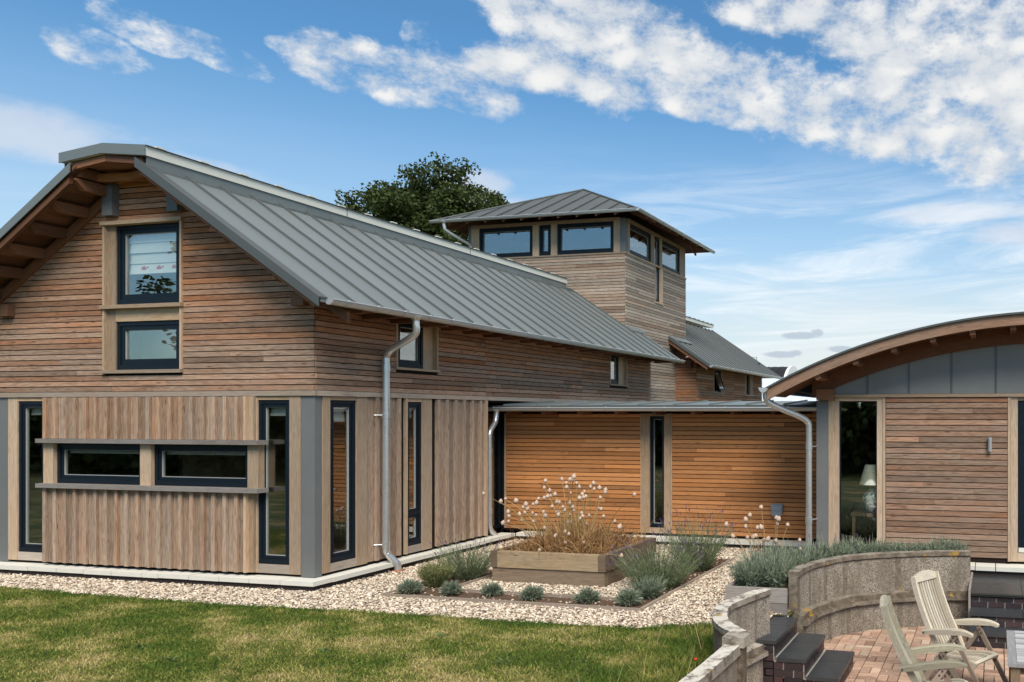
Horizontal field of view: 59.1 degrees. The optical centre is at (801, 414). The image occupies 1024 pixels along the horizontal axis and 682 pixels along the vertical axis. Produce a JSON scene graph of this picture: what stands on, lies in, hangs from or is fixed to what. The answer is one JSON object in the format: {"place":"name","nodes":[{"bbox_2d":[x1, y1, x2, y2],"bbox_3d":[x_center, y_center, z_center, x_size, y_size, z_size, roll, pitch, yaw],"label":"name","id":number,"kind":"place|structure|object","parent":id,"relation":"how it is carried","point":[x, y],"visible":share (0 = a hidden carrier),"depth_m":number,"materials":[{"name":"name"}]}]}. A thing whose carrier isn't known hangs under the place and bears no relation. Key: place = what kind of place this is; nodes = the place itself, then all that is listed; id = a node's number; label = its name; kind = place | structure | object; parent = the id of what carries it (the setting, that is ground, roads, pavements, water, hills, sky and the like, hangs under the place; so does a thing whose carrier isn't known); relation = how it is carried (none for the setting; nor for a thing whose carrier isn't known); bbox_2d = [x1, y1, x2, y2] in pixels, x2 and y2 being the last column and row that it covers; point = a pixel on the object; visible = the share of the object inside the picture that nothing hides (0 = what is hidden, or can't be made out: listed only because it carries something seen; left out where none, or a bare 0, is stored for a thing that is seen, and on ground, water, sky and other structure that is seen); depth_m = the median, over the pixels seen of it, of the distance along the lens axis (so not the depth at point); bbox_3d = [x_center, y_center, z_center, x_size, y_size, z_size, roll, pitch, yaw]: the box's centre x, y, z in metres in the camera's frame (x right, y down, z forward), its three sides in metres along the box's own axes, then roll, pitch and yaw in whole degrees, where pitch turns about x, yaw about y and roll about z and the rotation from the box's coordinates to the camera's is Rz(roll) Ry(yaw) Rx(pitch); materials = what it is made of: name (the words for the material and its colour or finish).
{"place":"outdoors","nodes":[
{"label":"outdoors","id":0,"kind":"place"},
{"bbox_2d":[0,532,1023,681],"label":"lawn","id":1,"kind":"structure","parent":0,"point":[584,662],"depth_m":8.50,"materials":[{"name":"green plant"}]},
{"bbox_2d":[163,655,179,660],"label":"weed","id":2,"kind":"object","parent":1,"relation":"on","point":[166,659],"visible":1,"depth_m":8.18,"materials":[{"name":"green plant"}]},
{"bbox_2d":[334,151,509,246],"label":"tree","id":3,"kind":"object","parent":1,"relation":"on","point":[418,203],"visible":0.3,"depth_m":42.39,"materials":[{"name":"green plant"}]},
{"bbox_2d":[0,539,970,628],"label":"gravel","id":4,"kind":"structure","parent":1,"relation":"on","point":[20,582],"depth_m":11.05,"materials":[{"name":"beige gravel"}]},
{"bbox_2d":[422,570,491,590],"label":"bed soil","id":5,"kind":"structure","parent":4,"relation":"on","point":[454,578],"depth_m":11.97,"materials":[{"name":"brown soil"}]},
{"bbox_2d":[415,557,456,587],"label":"santolina shrub","id":6,"kind":"object","parent":5,"relation":"on","point":[436,575],"visible":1,"depth_m":11.55,"materials":[{"name":"green plant"}]},
{"bbox_2d":[429,531,507,579],"bbox_3d":[-4.904,2.081,12.184,1.133,0.740,1.054,0,0,13],"label":"lavender bush","id":7,"kind":"object","parent":5,"relation":"on","point":[471,569],"visible":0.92,"depth_m":12.07,"materials":[{"name":"green plant"}]},
{"bbox_2d":[393,590,648,607],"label":"bed soil","id":8,"kind":"structure","parent":4,"relation":"on","point":[517,598],"depth_m":10.88,"materials":[{"name":"brown soil"}]},
{"bbox_2d":[395,577,424,593],"bbox_3d":[-5.264,2.316,11.162,0.380,0.274,0.370,0,0,13],"label":"santolina cushion","id":9,"kind":"object","parent":8,"relation":"on","point":[407,585],"visible":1,"depth_m":11.10,"materials":[{"name":"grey plant"}]},
{"bbox_2d":[439,579,463,595],"bbox_3d":[-4.684,2.334,11.103,0.337,0.272,0.354,0,0,-16],"label":"santolina cushion","id":10,"kind":"object","parent":8,"relation":"on","point":[455,587],"visible":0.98,"depth_m":11.04,"materials":[{"name":"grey plant"}]},
{"bbox_2d":[479,581,502,596],"bbox_3d":[-4.132,2.328,11.068,0.334,0.209,0.332,0,0,-28],"label":"santolina cushion","id":11,"kind":"object","parent":8,"relation":"on","point":[493,588],"visible":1,"depth_m":11.00,"materials":[{"name":"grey plant"}]},
{"bbox_2d":[519,584,545,600],"bbox_3d":[-3.500,2.336,10.829,0.360,0.251,0.353,0,0,13],"label":"santolina cushion","id":12,"kind":"object","parent":8,"relation":"on","point":[533,592],"visible":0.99,"depth_m":10.76,"materials":[{"name":"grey plant"}]},
{"bbox_2d":[572,586,601,603],"bbox_3d":[-2.734,2.333,10.650,0.339,0.283,0.386,0,0,34],"label":"santolina cushion","id":13,"kind":"object","parent":8,"relation":"on","point":[587,593],"visible":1,"depth_m":10.59,"materials":[{"name":"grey plant"}]},
{"bbox_2d":[614,588,643,605],"bbox_3d":[-2.185,2.330,10.482,0.412,0.312,0.389,0,0,-39],"label":"santolina cushion","id":14,"kind":"object","parent":8,"relation":"on","point":[626,597],"visible":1,"depth_m":10.43,"materials":[{"name":"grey plant"}]},
{"bbox_2d":[380,557,734,611],"bbox_3d":[-3.337,2.413,12.399,3.723,0.075,3.767,0,0,13],"label":"bed edging","id":15,"kind":"object","parent":4,"relation":"on","point":[508,602],"visible":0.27,"depth_m":10.79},
{"bbox_2d":[540,508,594,531],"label":"lavender bush","id":16,"kind":"object","parent":4,"relation":"on","point":[568,525],"visible":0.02,"depth_m":14.01,"materials":[{"name":"beige plant"}]},
{"bbox_2d":[490,536,655,586],"bbox_3d":[-3.414,2.212,12.656,1.810,0.475,1.780,0,0,13],"label":"raised bed","id":17,"kind":"object","parent":4,"relation":"on","point":[575,569],"visible":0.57,"depth_m":11.83,"materials":[{"name":"brown wood"}]},
{"bbox_2d":[482,491,531,538],"bbox_3d":[-4.586,1.628,12.969,0.963,0.828,0.052,0,0,18],"label":"allium","id":18,"kind":"object","parent":17,"relation":"on","point":[483,493],"visible":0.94,"depth_m":13.00,"materials":[{"name":"brown plant"}]},
{"bbox_2d":[513,498,533,541],"bbox_3d":[-4.114,1.638,12.320,0.314,0.806,0.072,0,0,-9],"label":"allium","id":19,"kind":"object","parent":17,"relation":"on","point":[515,500],"visible":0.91,"depth_m":12.31,"materials":[{"name":"plant"}]},
{"bbox_2d":[523,501,542,541],"bbox_3d":[-3.925,1.658,12.226,0.326,0.767,0.066,0,0,-11],"label":"allium","id":20,"kind":"object","parent":17,"relation":"on","point":[525,504],"visible":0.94,"depth_m":12.20,"materials":[{"name":"plant"}]},
{"bbox_2d":[545,494,550,536],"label":"allium","id":21,"kind":"object","parent":17,"relation":"on","point":[547,496],"visible":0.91,"depth_m":12.18,"materials":[{"name":"white plant"}]},
{"bbox_2d":[564,485,571,536],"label":"allium","id":22,"kind":"object","parent":17,"relation":"on","point":[566,487],"visible":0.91,"depth_m":12.41,"materials":[{"name":"plant"}]},
{"bbox_2d":[568,477,571,522],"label":"allium","id":23,"kind":"object","parent":17,"relation":"on","point":[569,479],"visible":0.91,"depth_m":12.16,"materials":[{"name":"plant"}]},
{"bbox_2d":[566,473,575,535],"bbox_3d":[-3.404,1.451,12.226,0.230,1.180,0.067,0,0,38],"label":"allium","id":24,"kind":"object","parent":17,"relation":"on","point":[573,476],"visible":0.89,"depth_m":12.21,"materials":[{"name":"plant"}]},
{"bbox_2d":[489,514,656,559],"bbox_3d":[-3.434,1.939,12.667,2.178,0.816,2.184,0,0,13],"label":"withered foliage","id":25,"kind":"object","parent":17,"relation":"on","point":[595,541],"visible":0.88,"depth_m":12.28,"materials":[{"name":"plant"}]},
{"bbox_2d":[577,495,581,542],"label":"allium","id":26,"kind":"object","parent":17,"relation":"on","point":[579,497],"visible":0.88,"depth_m":12.20,"materials":[{"name":"plant"}]},
{"bbox_2d":[588,485,591,533],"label":"allium","id":27,"kind":"object","parent":17,"relation":"on","point":[590,486],"visible":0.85,"depth_m":12.83,"materials":[{"name":"plant"}]},
{"bbox_2d":[584,481,595,540],"bbox_3d":[-3.130,1.506,12.240,0.229,1.068,0.067,0,0,27],"label":"allium","id":28,"kind":"object","parent":17,"relation":"on","point":[593,482],"visible":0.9,"depth_m":12.21,"materials":[{"name":"plant"}]},
{"bbox_2d":[587,490,606,549],"bbox_3d":[-2.983,1.562,12.060,0.407,0.958,0.054,0,0,29],"label":"allium","id":29,"kind":"object","parent":17,"relation":"on","point":[604,492],"visible":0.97,"depth_m":12.05,"materials":[{"name":"white plant"}]},
{"bbox_2d":[592,485,601,533],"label":"allium","id":30,"kind":"object","parent":17,"relation":"on","point":[599,487],"visible":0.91,"depth_m":12.63,"materials":[{"name":"white plant"}]},
{"bbox_2d":[600,523,621,548],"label":"allium","id":31,"kind":"object","parent":17,"relation":"on","point":[619,526],"visible":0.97,"depth_m":11.88,"materials":[{"name":"plant"}]},
{"bbox_2d":[605,492,635,549],"bbox_3d":[-2.617,1.573,11.956,0.585,0.937,0.054,0,0,27],"label":"allium","id":32,"kind":"object","parent":17,"relation":"on","point":[634,494],"visible":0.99,"depth_m":11.95,"materials":[{"name":"plant"}]},
{"bbox_2d":[640,559,728,601],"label":"bed soil","id":33,"kind":"structure","parent":4,"relation":"on","point":[687,579],"depth_m":12.27,"materials":[{"name":"brown soil"}]},
{"bbox_2d":[394,559,726,606],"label":"bed stones","id":34,"kind":"object","parent":33,"relation":"on","point":[552,596],"visible":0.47,"depth_m":11.19,"materials":[{"name":"beige gravel"}]},
{"bbox_2d":[629,573,668,599],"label":"silver shrub","id":35,"kind":"object","parent":33,"relation":"on","point":[652,587],"visible":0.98,"depth_m":10.81,"materials":[{"name":"grey plant"}]},
{"bbox_2d":[607,528,705,588],"bbox_3d":[-2.010,2.020,11.587,1.390,0.879,1.401,0,0,-10],"label":"lavender bush","id":36,"kind":"object","parent":33,"relation":"on","point":[657,568],"visible":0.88,"depth_m":11.49,"materials":[{"name":"green plant"}]},
{"bbox_2d":[655,505,739,570],"bbox_3d":[-1.633,1.903,12.796,1.318,1.056,1.319,0,0,-12],"label":"lavender bush","id":37,"kind":"object","parent":33,"relation":"on","point":[710,558],"visible":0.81,"depth_m":12.74,"materials":[{"name":"green plant"}]},
{"bbox_2d":[724,521,743,553],"bbox_3d":[-0.919,1.877,11.729,0.356,0.728,0.063,0,0,13],"label":"allium","id":38,"kind":"object","parent":4,"relation":"on","point":[726,524],"visible":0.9,"depth_m":11.74,"materials":[{"name":"white plant"}]},
{"bbox_2d":[725,580,789,616],"bbox_3d":[0.592,2.292,11.543,4.036,0.355,1.530,0,0,-36],"label":"timber planter","id":39,"kind":"object","parent":4,"relation":"on","point":[778,600],"visible":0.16,"depth_m":10.07,"materials":[{"name":"wood"}]},
{"bbox_2d":[743,516,752,555],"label":"allium","id":40,"kind":"object","parent":39,"relation":"on","point":[745,519],"visible":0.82,"depth_m":11.50,"materials":[{"name":"plant"}]},
{"bbox_2d":[727,552,770,586],"bbox_3d":[-0.654,1.971,10.450,0.587,0.530,0.588,0,0,13],"label":"lavender plant","id":41,"kind":"object","parent":39,"relation":"on","point":[743,575],"visible":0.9,"depth_m":10.36,"materials":[{"name":"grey plant"}]},
{"bbox_2d":[759,505,765,551],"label":"allium","id":42,"kind":"object","parent":39,"relation":"on","point":[761,507],"visible":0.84,"depth_m":11.78,"materials":[{"name":"white plant"}]},
{"bbox_2d":[741,542,783,584],"bbox_3d":[-0.486,1.965,10.929,0.627,0.608,0.606,0,0,13],"label":"lavender plant","id":43,"kind":"object","parent":39,"relation":"on","point":[763,554],"visible":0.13,"depth_m":10.90,"materials":[{"name":"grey plant"}]},
{"bbox_2d":[751,546,796,587],"bbox_3d":[-0.322,1.953,10.461,0.563,0.595,0.599,0,0,-38],"label":"lavender plant","id":44,"kind":"object","parent":39,"relation":"on","point":[777,577],"visible":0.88,"depth_m":10.38,"materials":[{"name":"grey plant"}]},
{"bbox_2d":[773,516,780,541],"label":"allium","id":45,"kind":"object","parent":39,"relation":"on","point":[778,518],"visible":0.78,"depth_m":11.49,"materials":[{"name":"plant"}]},
{"bbox_2d":[758,539,802,558],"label":"lavender plant","id":46,"kind":"object","parent":39,"relation":"on","point":[776,545],"visible":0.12,"depth_m":11.37,"materials":[{"name":"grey plant"}]},
{"bbox_2d":[771,544,812,584],"bbox_3d":[-0.114,1.974,10.954,0.574,0.592,0.603,0,0,13],"label":"lavender plant","id":47,"kind":"object","parent":39,"relation":"on","point":[798,560],"visible":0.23,"depth_m":10.88,"materials":[{"name":"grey plant"}]},
{"bbox_2d":[793,542,827,564],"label":"lavender plant","id":48,"kind":"object","parent":39,"relation":"on","point":[817,556],"visible":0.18,"depth_m":11.35,"materials":[{"name":"green plant"}]},
{"bbox_2d":[803,530,839,557],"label":"lavender plant","id":49,"kind":"object","parent":39,"relation":"on","point":[823,546],"visible":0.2,"depth_m":11.85,"materials":[{"name":"green plant"}]},
{"bbox_2d":[825,538,857,556],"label":"lavender plant","id":50,"kind":"object","parent":39,"relation":"on","point":[838,551],"visible":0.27,"depth_m":11.75,"materials":[{"name":"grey plant"}]},
{"bbox_2d":[833,533,867,553],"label":"lavender plant","id":51,"kind":"object","parent":39,"relation":"on","point":[850,542],"visible":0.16,"depth_m":12.13,"materials":[{"name":"green plant"}]},
{"bbox_2d":[855,534,886,553],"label":"lavender plant","id":52,"kind":"object","parent":39,"relation":"on","point":[875,546],"visible":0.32,"depth_m":11.97,"materials":[{"name":"green plant"}]},
{"bbox_2d":[873,539,902,551],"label":"lavender plant","id":53,"kind":"object","parent":39,"relation":"on","point":[886,545],"visible":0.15,"depth_m":12.16,"materials":[{"name":"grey plant"}]},
{"bbox_2d":[889,536,922,550],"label":"lavender plant","id":54,"kind":"object","parent":39,"relation":"on","point":[905,547],"visible":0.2,"depth_m":12.07,"materials":[{"name":"green plant"}]},
{"bbox_2d":[909,536,938,550],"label":"lavender plant","id":55,"kind":"object","parent":39,"relation":"on","point":[923,544],"visible":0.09,"depth_m":12.26,"materials":[{"name":"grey plant"}]},
{"bbox_2d":[924,535,958,549],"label":"lavender plant","id":56,"kind":"object","parent":39,"relation":"on","point":[934,546],"visible":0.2,"depth_m":12.07,"materials":[{"name":"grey plant"}]},
{"bbox_2d":[937,535,971,549],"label":"lavender plant","id":57,"kind":"object","parent":39,"relation":"on","point":[961,546],"visible":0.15,"depth_m":12.17,"materials":[{"name":"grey plant"}]},
{"bbox_2d":[494,656,514,663],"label":"weed","id":58,"kind":"object","parent":1,"relation":"on","point":[500,659],"visible":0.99,"depth_m":8.10,"materials":[{"name":"green plant"}]},
{"bbox_2d":[0,533,1023,591],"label":"foundation","id":59,"kind":"object","parent":1,"relation":"on","point":[372,574],"visible":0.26,"depth_m":12.24,"materials":[{"name":"grey concrete"}]},
{"bbox_2d":[0,143,684,577],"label":"front wing","id":60,"kind":"structure","parent":59,"relation":"on","point":[206,367],"depth_m":12.42,"materials":[{"name":"brown wood"}]},
{"bbox_2d":[19,401,42,551],"bbox_3d":[-11.799,0.953,12.804,0.540,2.318,0.138,0,0,13],"label":"window","id":61,"kind":"structure","parent":60,"relation":"in","point":[24,545],"depth_m":12.80,"materials":[{"name":"black glass"}]},
{"bbox_2d":[57,443,139,484],"bbox_3d":[-10.460,0.732,12.447,1.656,0.607,0.138,0,0,13],"label":"window","id":62,"kind":"structure","parent":60,"relation":"in","point":[63,476],"depth_m":12.44,"materials":[{"name":"black glass"}]},
{"bbox_2d":[117,222,178,304],"bbox_3d":[-9.618,-2.220,12.315,1.206,1.185,0.138,0,0,13],"label":"window","id":63,"kind":"structure","parent":60,"relation":"in","point":[160,233],"depth_m":12.36,"materials":[{"name":"black glass"}]},
{"bbox_2d":[117,320,178,369],"bbox_3d":[-9.625,-1.023,12.284,1.206,0.720,0.075,0,0,13],"label":"window","id":64,"kind":"structure","parent":60,"relation":"in","point":[123,328],"depth_m":12.29,"materials":[{"name":"black glass"}]},
{"bbox_2d":[155,444,246,486],"bbox_3d":[-8.621,0.732,12.013,1.716,0.607,0.138,0,0,13],"label":"window","id":65,"kind":"structure","parent":60,"relation":"in","point":[188,449],"depth_m":12.00,"materials":[{"name":"black glass"}]},
{"bbox_2d":[259,400,288,564],"bbox_3d":[-7.421,0.953,11.771,0.541,2.318,0.138,0,0,13],"label":"window","id":66,"kind":"structure","parent":60,"relation":"in","point":[278,407],"depth_m":11.76,"materials":[{"name":"black glass"}]},
{"bbox_2d":[330,400,354,562],"bbox_3d":[-6.726,0.953,12.050,0.138,2.318,0.496,0,0,13],"label":"window","id":67,"kind":"structure","parent":60,"relation":"in","point":[337,407],"depth_m":12.18,"materials":[{"name":"black glass"}]},
{"bbox_2d":[398,323,422,368],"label":"window","id":68,"kind":"structure","parent":60,"relation":"in","point":[418,363],"depth_m":13.68,"materials":[{"name":"black metal"}]},
{"bbox_2d":[408,402,420,545],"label":"window","id":69,"kind":"structure","parent":60,"relation":"in","point":[415,512],"depth_m":13.59,"materials":[{"name":"black metal"}]},
{"bbox_2d":[429,189,715,401],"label":"lookout tower","id":70,"kind":"structure","parent":60,"relation":"on","point":[623,263],"depth_m":23.84,"materials":[{"name":"brown wood"}]},
{"bbox_2d":[480,226,532,257],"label":"window","id":71,"kind":"structure","parent":70,"relation":"in","point":[524,228],"depth_m":23.65,"materials":[{"name":"black metal"}]},
{"bbox_2d":[539,225,550,255],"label":"window","id":72,"kind":"structure","parent":70,"relation":"in","point":[542,228],"depth_m":23.41,"materials":[{"name":"black metal"}]},
{"bbox_2d":[558,221,613,254],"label":"window","id":73,"kind":"structure","parent":70,"relation":"in","point":[610,223],"depth_m":23.11,"materials":[{"name":"black metal"}]},
{"bbox_2d":[630,225,649,261],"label":"window","id":74,"kind":"structure","parent":70,"relation":"in","point":[632,228],"depth_m":24.04,"materials":[{"name":"black metal"}]},
{"bbox_2d":[655,238,658,301],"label":"window","id":75,"kind":"structure","parent":70,"relation":"in","point":[656,240],"depth_m":25.07,"materials":[{"name":"black metal"}]},
{"bbox_2d":[662,242,678,274],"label":"window","id":76,"kind":"structure","parent":70,"relation":"in","point":[665,245],"depth_m":26.30,"materials":[{"name":"black metal"}]},
{"bbox_2d":[611,355,618,384],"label":"window","id":77,"kind":"structure","parent":60,"relation":"in","point":[616,359],"depth_m":20.85,"materials":[{"name":"black metal"}]},
{"bbox_2d":[0,531,1023,586],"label":"paving edge","id":78,"kind":"object","parent":59,"relation":"on","point":[211,576],"visible":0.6,"depth_m":12.29,"materials":[{"name":"white concrete"}]},
{"bbox_2d":[488,400,815,542],"bbox_3d":[-2.739,1.057,16.848,7.400,2.709,4.210,0,0,13],"label":"link corridor","id":79,"kind":"object","parent":59,"relation":"on","point":[743,459],"visible":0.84,"depth_m":15.55,"materials":[{"name":"brown wood"}]},
{"bbox_2d":[493,412,501,528],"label":"window","id":80,"kind":"structure","parent":79,"relation":"in","point":[499,525],"depth_m":16.34,"materials":[{"name":"black metal"}]},
{"bbox_2d":[651,416,663,527],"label":"window","id":81,"kind":"structure","parent":79,"relation":"in","point":[653,524],"depth_m":15.65,"materials":[{"name":"black metal"}]},
{"bbox_2d":[771,504,782,515],"bbox_3d":[-0.436,1.725,15.001,0.215,0.210,0.100,0,0,13],"label":"outdoor socket","id":82,"kind":"object","parent":79,"relation":"attached to","point":[777,509],"visible":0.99,"depth_m":14.96,"materials":[{"name":"grey plastic"}]},
{"bbox_2d":[758,311,1023,564],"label":"garden pavilion","id":83,"kind":"structure","parent":59,"relation":"on","point":[918,417],"depth_m":12.88,"materials":[{"name":"brown wood"}]},
{"bbox_2d":[840,401,876,543],"bbox_3d":[0.918,0.983,13.250,0.609,2.395,0.035,0,0,13],"label":"fixed window","id":84,"kind":"structure","parent":83,"relation":"in","point":[840,401],"depth_m":13.24,"materials":[{"name":"black glass"}]},
{"bbox_2d":[851,510,875,542],"bbox_3d":[1.246,1.927,13.488,0.800,0.685,0.520,0,0,13],"label":"side table","id":85,"kind":"object","parent":83,"relation":"in","point":[857,513],"visible":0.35,"depth_m":13.34,"materials":[{"name":"brown wood"}]},
{"bbox_2d":[859,464,875,512],"bbox_3d":[1.151,1.198,13.387,0.430,0.775,0.430,0,0,13],"label":"table lamp","id":86,"kind":"object","parent":85,"relation":"on","point":[868,476],"visible":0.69,"depth_m":13.27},
{"bbox_2d":[988,437,991,451],"bbox_3d":[2.886,0.455,12.664,0.062,0.220,0.080,0,0,13],"label":"wall light","id":87,"kind":"object","parent":83,"relation":"attached to","point":[989,444],"visible":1,"depth_m":12.63,"materials":[{"name":"metal"}]},
{"bbox_2d":[1018,401,1023,551],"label":"glazed door","id":88,"kind":"structure","parent":83,"relation":"in","point":[1020,403],"depth_m":12.63,"materials":[{"name":"black glass"}]},
{"bbox_2d":[570,608,712,681],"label":"long grass","id":89,"kind":"structure","parent":1,"relation":"on","point":[660,653],"depth_m":7.81,"materials":[{"name":"green plant"}]},
{"bbox_2d":[668,316,782,400],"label":"wing","id":90,"kind":"structure","parent":1,"relation":"on","point":[715,366],"depth_m":28.61,"materials":[{"name":"grey metal"}]},
{"bbox_2d":[714,370,724,391],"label":"window","id":91,"kind":"structure","parent":90,"relation":"in","point":[715,371],"depth_m":28.32,"materials":[{"name":"black metal"}]},
{"bbox_2d":[746,375,747,394],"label":"window","id":92,"kind":"structure","parent":90,"relation":"in","point":[746,375],"depth_m":31.73,"materials":[{"name":"black glass"}]},
{"bbox_2d":[762,378,815,400],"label":"outbuilding","id":93,"kind":"structure","parent":1,"relation":"on","point":[766,382],"depth_m":39.09,"materials":[{"name":"metal"}]},
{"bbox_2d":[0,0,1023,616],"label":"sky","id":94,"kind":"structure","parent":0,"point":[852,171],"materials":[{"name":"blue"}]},
{"bbox_2d":[768,366,797,377],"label":"arched barn","id":95,"kind":"structure","parent":0,"point":[783,372],"depth_m":58.97,"materials":[{"name":"white paint"}]},
{"bbox_2d":[823,625,1023,681],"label":"patio paving","id":96,"kind":"structure","parent":0,"point":[876,647],"depth_m":10.20,"materials":[{"name":"brick"}]},
{"bbox_2d":[679,644,740,681],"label":"garden wall","id":97,"kind":"structure","parent":96,"relation":"on","point":[719,665],"depth_m":6.79,"materials":[{"name":"stone"}]},
{"bbox_2d":[722,632,749,681],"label":"concrete post","id":98,"kind":"object","parent":96,"relation":"on","point":[741,640],"visible":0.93,"depth_m":7.23,"materials":[{"name":"beige concrete"}]},
{"bbox_2d":[712,588,771,681],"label":"curved wall","id":99,"kind":"structure","parent":96,"relation":"on","point":[748,612],"depth_m":8.82,"materials":[{"name":"concrete"}]},
{"bbox_2d":[756,616,854,681],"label":"brick steps","id":100,"kind":"structure","parent":96,"relation":"on","point":[792,656],"depth_m":9.14,"materials":[{"name":"stone"}]},
{"bbox_2d":[788,550,970,640],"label":"curved wall","id":101,"kind":"structure","parent":96,"relation":"on","point":[834,597],"depth_m":11.47,"materials":[{"name":"concrete"}]},
{"bbox_2d":[880,595,967,681],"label":"garden chair","id":102,"kind":"object","parent":96,"relation":"on","point":[912,667],"visible":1,"depth_m":8.05,"materials":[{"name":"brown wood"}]},
{"bbox_2d":[911,570,1008,681],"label":"garden chair","id":103,"kind":"object","parent":96,"relation":"on","point":[941,623],"visible":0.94,"depth_m":9.18,"materials":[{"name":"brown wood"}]},
{"bbox_2d":[968,572,1023,649],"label":"garden steps","id":104,"kind":"structure","parent":96,"relation":"on","point":[1004,612],"depth_m":11.16,"materials":[{"name":"brick"}]},
{"bbox_2d":[1006,630,1023,681],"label":"garden table","id":105,"kind":"object","parent":96,"relation":"on","point":[1015,647],"visible":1,"depth_m":7.95,"materials":[{"name":"silver wood"}]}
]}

